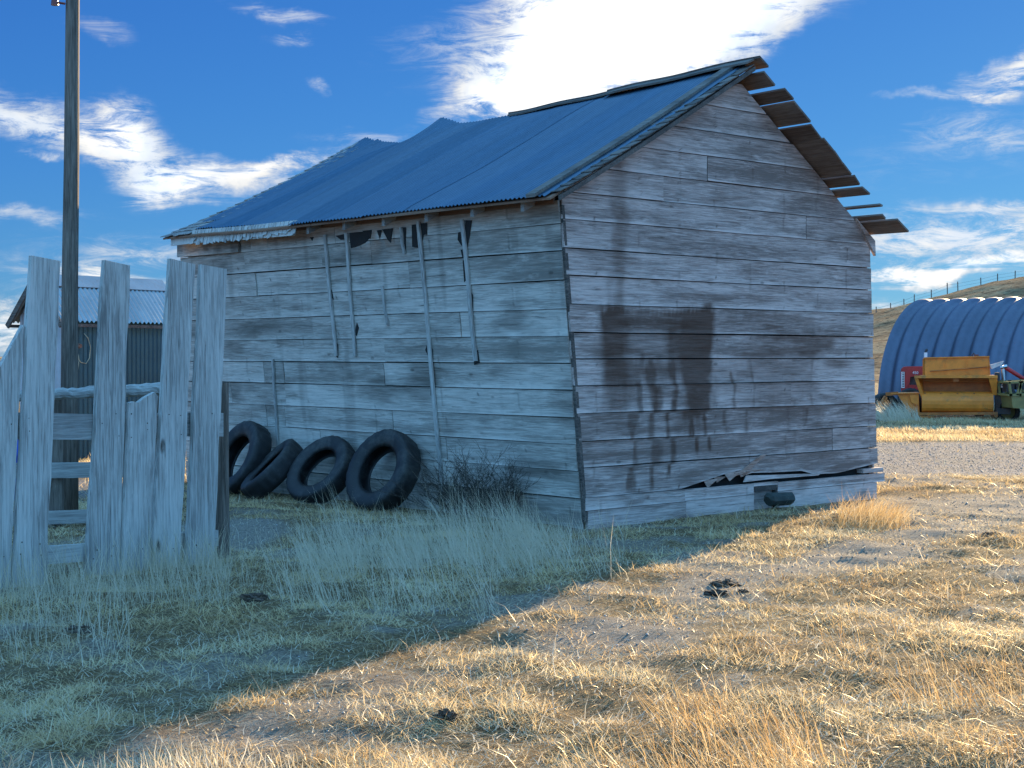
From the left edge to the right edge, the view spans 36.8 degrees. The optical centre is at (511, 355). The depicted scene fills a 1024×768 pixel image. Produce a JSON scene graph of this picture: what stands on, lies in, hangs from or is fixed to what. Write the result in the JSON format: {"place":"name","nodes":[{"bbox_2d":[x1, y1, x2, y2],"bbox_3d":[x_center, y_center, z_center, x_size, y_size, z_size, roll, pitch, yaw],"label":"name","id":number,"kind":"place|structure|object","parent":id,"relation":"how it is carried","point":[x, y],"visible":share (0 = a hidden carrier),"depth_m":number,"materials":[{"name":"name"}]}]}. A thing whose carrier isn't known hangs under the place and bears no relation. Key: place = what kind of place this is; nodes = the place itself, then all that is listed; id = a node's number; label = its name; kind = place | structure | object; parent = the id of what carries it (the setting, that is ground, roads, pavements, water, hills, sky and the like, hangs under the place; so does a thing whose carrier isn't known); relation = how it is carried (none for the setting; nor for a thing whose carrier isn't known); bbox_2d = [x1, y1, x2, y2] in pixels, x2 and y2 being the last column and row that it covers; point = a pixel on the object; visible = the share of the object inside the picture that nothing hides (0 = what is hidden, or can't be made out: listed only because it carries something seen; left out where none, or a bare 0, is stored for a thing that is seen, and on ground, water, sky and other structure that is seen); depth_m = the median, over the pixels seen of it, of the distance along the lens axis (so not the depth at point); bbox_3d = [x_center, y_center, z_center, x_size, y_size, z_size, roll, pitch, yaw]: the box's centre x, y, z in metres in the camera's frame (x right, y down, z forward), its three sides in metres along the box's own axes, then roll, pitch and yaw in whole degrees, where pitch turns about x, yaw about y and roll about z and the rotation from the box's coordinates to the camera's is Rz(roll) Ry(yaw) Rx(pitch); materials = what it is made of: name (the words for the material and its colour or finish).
{"place":"outdoors","nodes":[
{"label":"outdoors","id":0,"kind":"place"},
{"bbox_2d":[0,383,1023,767],"bbox_3d":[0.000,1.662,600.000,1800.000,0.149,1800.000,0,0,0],"label":"ground","id":1,"kind":"structure","parent":0,"point":[606,625],"depth_m":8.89,"materials":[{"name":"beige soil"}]},
{"bbox_2d":[14,440,17,497],"bbox_3d":[-5.726,1.225,17.600,0.510,0.850,0.510,0,0,0],"label":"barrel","id":2,"kind":"object","parent":1,"relation":"on","point":[16,458],"visible":0.02,"depth_m":17.39,"materials":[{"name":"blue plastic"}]},
{"bbox_2d":[51,0,79,509],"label":"utility pole","id":3,"kind":"object","parent":1,"relation":"on","point":[69,317],"visible":0.76,"depth_m":15.83,"materials":[{"name":"brown wood"}]},
{"bbox_2d":[63,625,96,633],"bbox_3d":[-2.553,1.632,9.102,0.220,0.088,0.191,0,0,24],"label":"dung clump","id":4,"kind":"object","parent":1,"relation":"on","point":[77,631],"visible":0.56,"depth_m":9.05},
{"bbox_2d":[5,274,165,457],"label":"corrugated shed","id":5,"kind":"structure","parent":1,"relation":"on","point":[144,334],"depth_m":25.08,"materials":[{"name":"metal"}]},
{"bbox_2d":[78,333,90,367],"bbox_3d":[-6.726,0.075,24.235,0.118,0.856,0.333,0,0,35],"label":"hanging cable","id":6,"kind":"object","parent":5,"relation":"hanging from","point":[79,345],"visible":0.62,"depth_m":24.24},
{"bbox_2d":[13,382,159,528],"bbox_3d":[-4.191,1.005,15.031,1.720,1.490,0.380,0,0,-17],"label":"corral fence","id":7,"kind":"object","parent":1,"relation":"on","point":[58,513],"visible":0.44,"depth_m":15.00,"materials":[{"name":"grey wood"}]},
{"bbox_2d":[0,256,229,587],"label":"plank fence","id":8,"kind":"object","parent":1,"relation":"on","point":[118,431],"visible":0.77,"depth_m":11.55,"materials":[{"name":"grey wood"}]},
{"bbox_2d":[79,455,187,509],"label":"grass","id":9,"kind":"structure","parent":1,"relation":"on","point":[88,483],"depth_m":19.16,"materials":[{"name":"plant"}]},
{"bbox_2d":[0,504,283,665],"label":"grass along planks","id":10,"kind":"object","parent":1,"relation":"on","point":[212,557],"depth_m":10.32,"materials":[{"name":"plant"}]},
{"bbox_2d":[4,728,302,767],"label":"pale stubble","id":11,"kind":"object","parent":1,"relation":"on","point":[156,763],"visible":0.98,"depth_m":6.01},
{"bbox_2d":[229,420,271,494],"bbox_3d":[-3.352,1.282,19.049,0.260,0.978,0.978,31,-37,-34],"label":"tyre","id":12,"kind":"object","parent":1,"relation":"on","point":[255,436],"visible":0.63,"depth_m":18.81,"materials":[{"name":"rubber"}]},
{"bbox_2d":[239,592,268,602],"bbox_3d":[-1.693,1.605,10.154,0.218,0.086,0.180,0,0,0],"label":"dung clump","id":13,"kind":"object","parent":1,"relation":"on","point":[260,597],"visible":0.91,"depth_m":10.13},
{"bbox_2d":[240,439,302,498],"bbox_3d":[-2.861,1.370,18.396,0.878,0.250,0.878,-40,12,14],"label":"tyre","id":14,"kind":"object","parent":1,"relation":"on","point":[279,459],"visible":0.92,"depth_m":18.06,"materials":[{"name":"rubber"}]},
{"bbox_2d":[286,435,354,503],"bbox_3d":[-2.204,1.335,17.821,0.898,0.230,0.898,-31,37,12],"label":"tyre","id":15,"kind":"object","parent":1,"relation":"on","point":[309,458],"visible":0.94,"depth_m":17.71,"materials":[{"name":"rubber"}]},
{"bbox_2d":[345,429,420,511],"bbox_3d":[-1.427,1.284,17.030,0.958,0.958,0.260,-19,-37,34],"label":"tyre","id":16,"kind":"object","parent":1,"relation":"on","point":[372,451],"visible":0.94,"depth_m":16.90,"materials":[{"name":"rubber"}]},
{"bbox_2d":[250,461,628,617],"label":"tall shaded grass","id":17,"kind":"structure","parent":1,"relation":"on","point":[455,544],"depth_m":12.07,"materials":[{"name":"beige plant"}]},
{"bbox_2d":[432,708,457,722],"bbox_3d":[-0.293,1.628,6.953,0.107,0.071,0.090,0,0,27],"label":"dung clump","id":18,"kind":"object","parent":1,"relation":"on","point":[450,715],"visible":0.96,"depth_m":6.93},
{"bbox_2d":[370,433,540,518],"bbox_3d":[-0.564,1.203,15.764,1.818,0.949,1.240,0,0,0],"label":"dead shrub","id":19,"kind":"object","parent":1,"relation":"on","point":[444,492],"visible":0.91,"depth_m":15.68,"materials":[{"name":"grey plant"}]},
{"bbox_2d":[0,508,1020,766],"bbox_3d":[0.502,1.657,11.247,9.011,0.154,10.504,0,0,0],"label":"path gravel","id":20,"kind":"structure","parent":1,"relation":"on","point":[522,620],"depth_m":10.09,"materials":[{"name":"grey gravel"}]},
{"bbox_2d":[0,489,1023,767],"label":"fallen straw","id":21,"kind":"object","parent":1,"relation":"on","point":[978,691],"visible":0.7,"depth_m":7.96,"materials":[{"name":"beige plant"}]},
{"bbox_2d":[0,510,1023,767],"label":"curled dry leaf","id":22,"kind":"object","parent":1,"relation":"on","point":[538,762],"visible":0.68,"depth_m":8.17,"materials":[{"name":"brown plant"}]},
{"bbox_2d":[160,56,908,528],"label":"old barn","id":23,"kind":"structure","parent":1,"relation":"on","point":[648,300],"depth_m":16.85,"materials":[{"name":"grey wood"}]},
{"bbox_2d":[703,589,727,596],"bbox_3d":[1.405,1.638,10.601,0.190,0.064,0.155,0,0,0],"label":"dung clump","id":24,"kind":"object","parent":1,"relation":"on","point":[721,593],"visible":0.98,"depth_m":10.58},
{"bbox_2d":[710,578,741,587],"bbox_3d":[1.546,1.655,11.112,0.228,0.080,0.203,0,0,0],"label":"dung clump","id":25,"kind":"object","parent":1,"relation":"on","point":[726,582],"visible":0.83,"depth_m":11.08,"materials":[{"name":"black soil"}]},
{"bbox_2d":[737,589,748,592],"bbox_3d":[1.614,1.651,10.765,0.090,0.040,0.087,0,0,0],"label":"dung clump","id":26,"kind":"object","parent":1,"relation":"on","point":[741,590],"visible":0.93,"depth_m":10.74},
{"bbox_2d":[764,492,794,505],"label":"rock","id":27,"kind":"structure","parent":1,"relation":"on","point":[777,498],"depth_m":17.01,"materials":[{"name":"grey stone"}]},
{"bbox_2d":[542,601,1023,767],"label":"amber foreground grass","id":28,"kind":"structure","parent":1,"relation":"on","point":[769,749],"depth_m":6.55,"materials":[{"name":"beige plant"}]},
{"bbox_2d":[744,486,919,537],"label":"amber corner grass","id":29,"kind":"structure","parent":1,"relation":"on","point":[879,515],"depth_m":14.97,"materials":[{"name":"beige plant"}]},
{"bbox_2d":[874,398,921,421],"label":"tall weed stalks","id":30,"kind":"object","parent":1,"relation":"on","point":[882,416],"visible":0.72,"depth_m":38.67,"materials":[{"name":"plant"}]},
{"bbox_2d":[897,349,927,411],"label":"red tractor","id":31,"kind":"object","parent":1,"relation":"on","point":[908,381],"visible":0.26,"depth_m":44.14,"materials":[{"name":"paint"}]},
{"bbox_2d":[875,353,1015,417],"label":"bale processor","id":32,"kind":"object","parent":1,"relation":"on","point":[965,385],"visible":0.8,"depth_m":40.29,"materials":[{"name":"yellow paint"}]},
{"bbox_2d":[878,297,1023,405],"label":"quonset hut","id":33,"kind":"object","parent":1,"relation":"on","point":[992,328],"visible":0.73,"depth_m":49.57,"materials":[{"name":"blue metal"}]},
{"bbox_2d":[981,531,1000,535],"bbox_3d":[4.328,1.612,13.887,0.192,0.051,0.141,0,0,0],"label":"dung clump","id":34,"kind":"object","parent":1,"relation":"on","point":[988,534],"visible":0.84,"depth_m":13.87,"materials":[{"name":"brown soil"}]},
{"bbox_2d":[994,379,1023,418],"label":"green implement","id":35,"kind":"object","parent":1,"relation":"on","point":[1012,401],"visible":0.85,"depth_m":39.35,"materials":[{"name":"green paint"}]},
{"bbox_2d":[1004,366,1023,378],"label":"red auger","id":36,"kind":"object","parent":1,"relation":"on","point":[1014,372],"visible":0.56,"depth_m":41.95,"materials":[{"name":"paint"}]},
{"bbox_2d":[0,277,1023,382],"bbox_3d":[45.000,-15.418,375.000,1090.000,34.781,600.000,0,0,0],"label":"hill","id":37,"kind":"structure","parent":0,"point":[884,321],"depth_m":144.98,"materials":[{"name":"beige plant"}]},
{"bbox_2d":[876,271,1021,312],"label":"hill fence","id":38,"kind":"object","parent":37,"relation":"on","point":[947,290],"visible":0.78,"depth_m":170.96,"materials":[{"name":"brown wood"}]},
{"bbox_2d":[0,0,1023,356],"label":"sky","id":39,"kind":"structure","parent":0,"point":[190,111],"materials":[{"name":"blue"}]},
{"bbox_2d":[633,441,1023,528],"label":"gravel","id":40,"kind":"structure","parent":0,"point":[978,456],"depth_m":23.94,"materials":[{"name":"grey gravel"}]},
{"bbox_2d":[876,403,1023,441],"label":"verge grass","id":41,"kind":"structure","parent":0,"point":[954,419],"depth_m":33.92,"materials":[{"name":"beige plant"}]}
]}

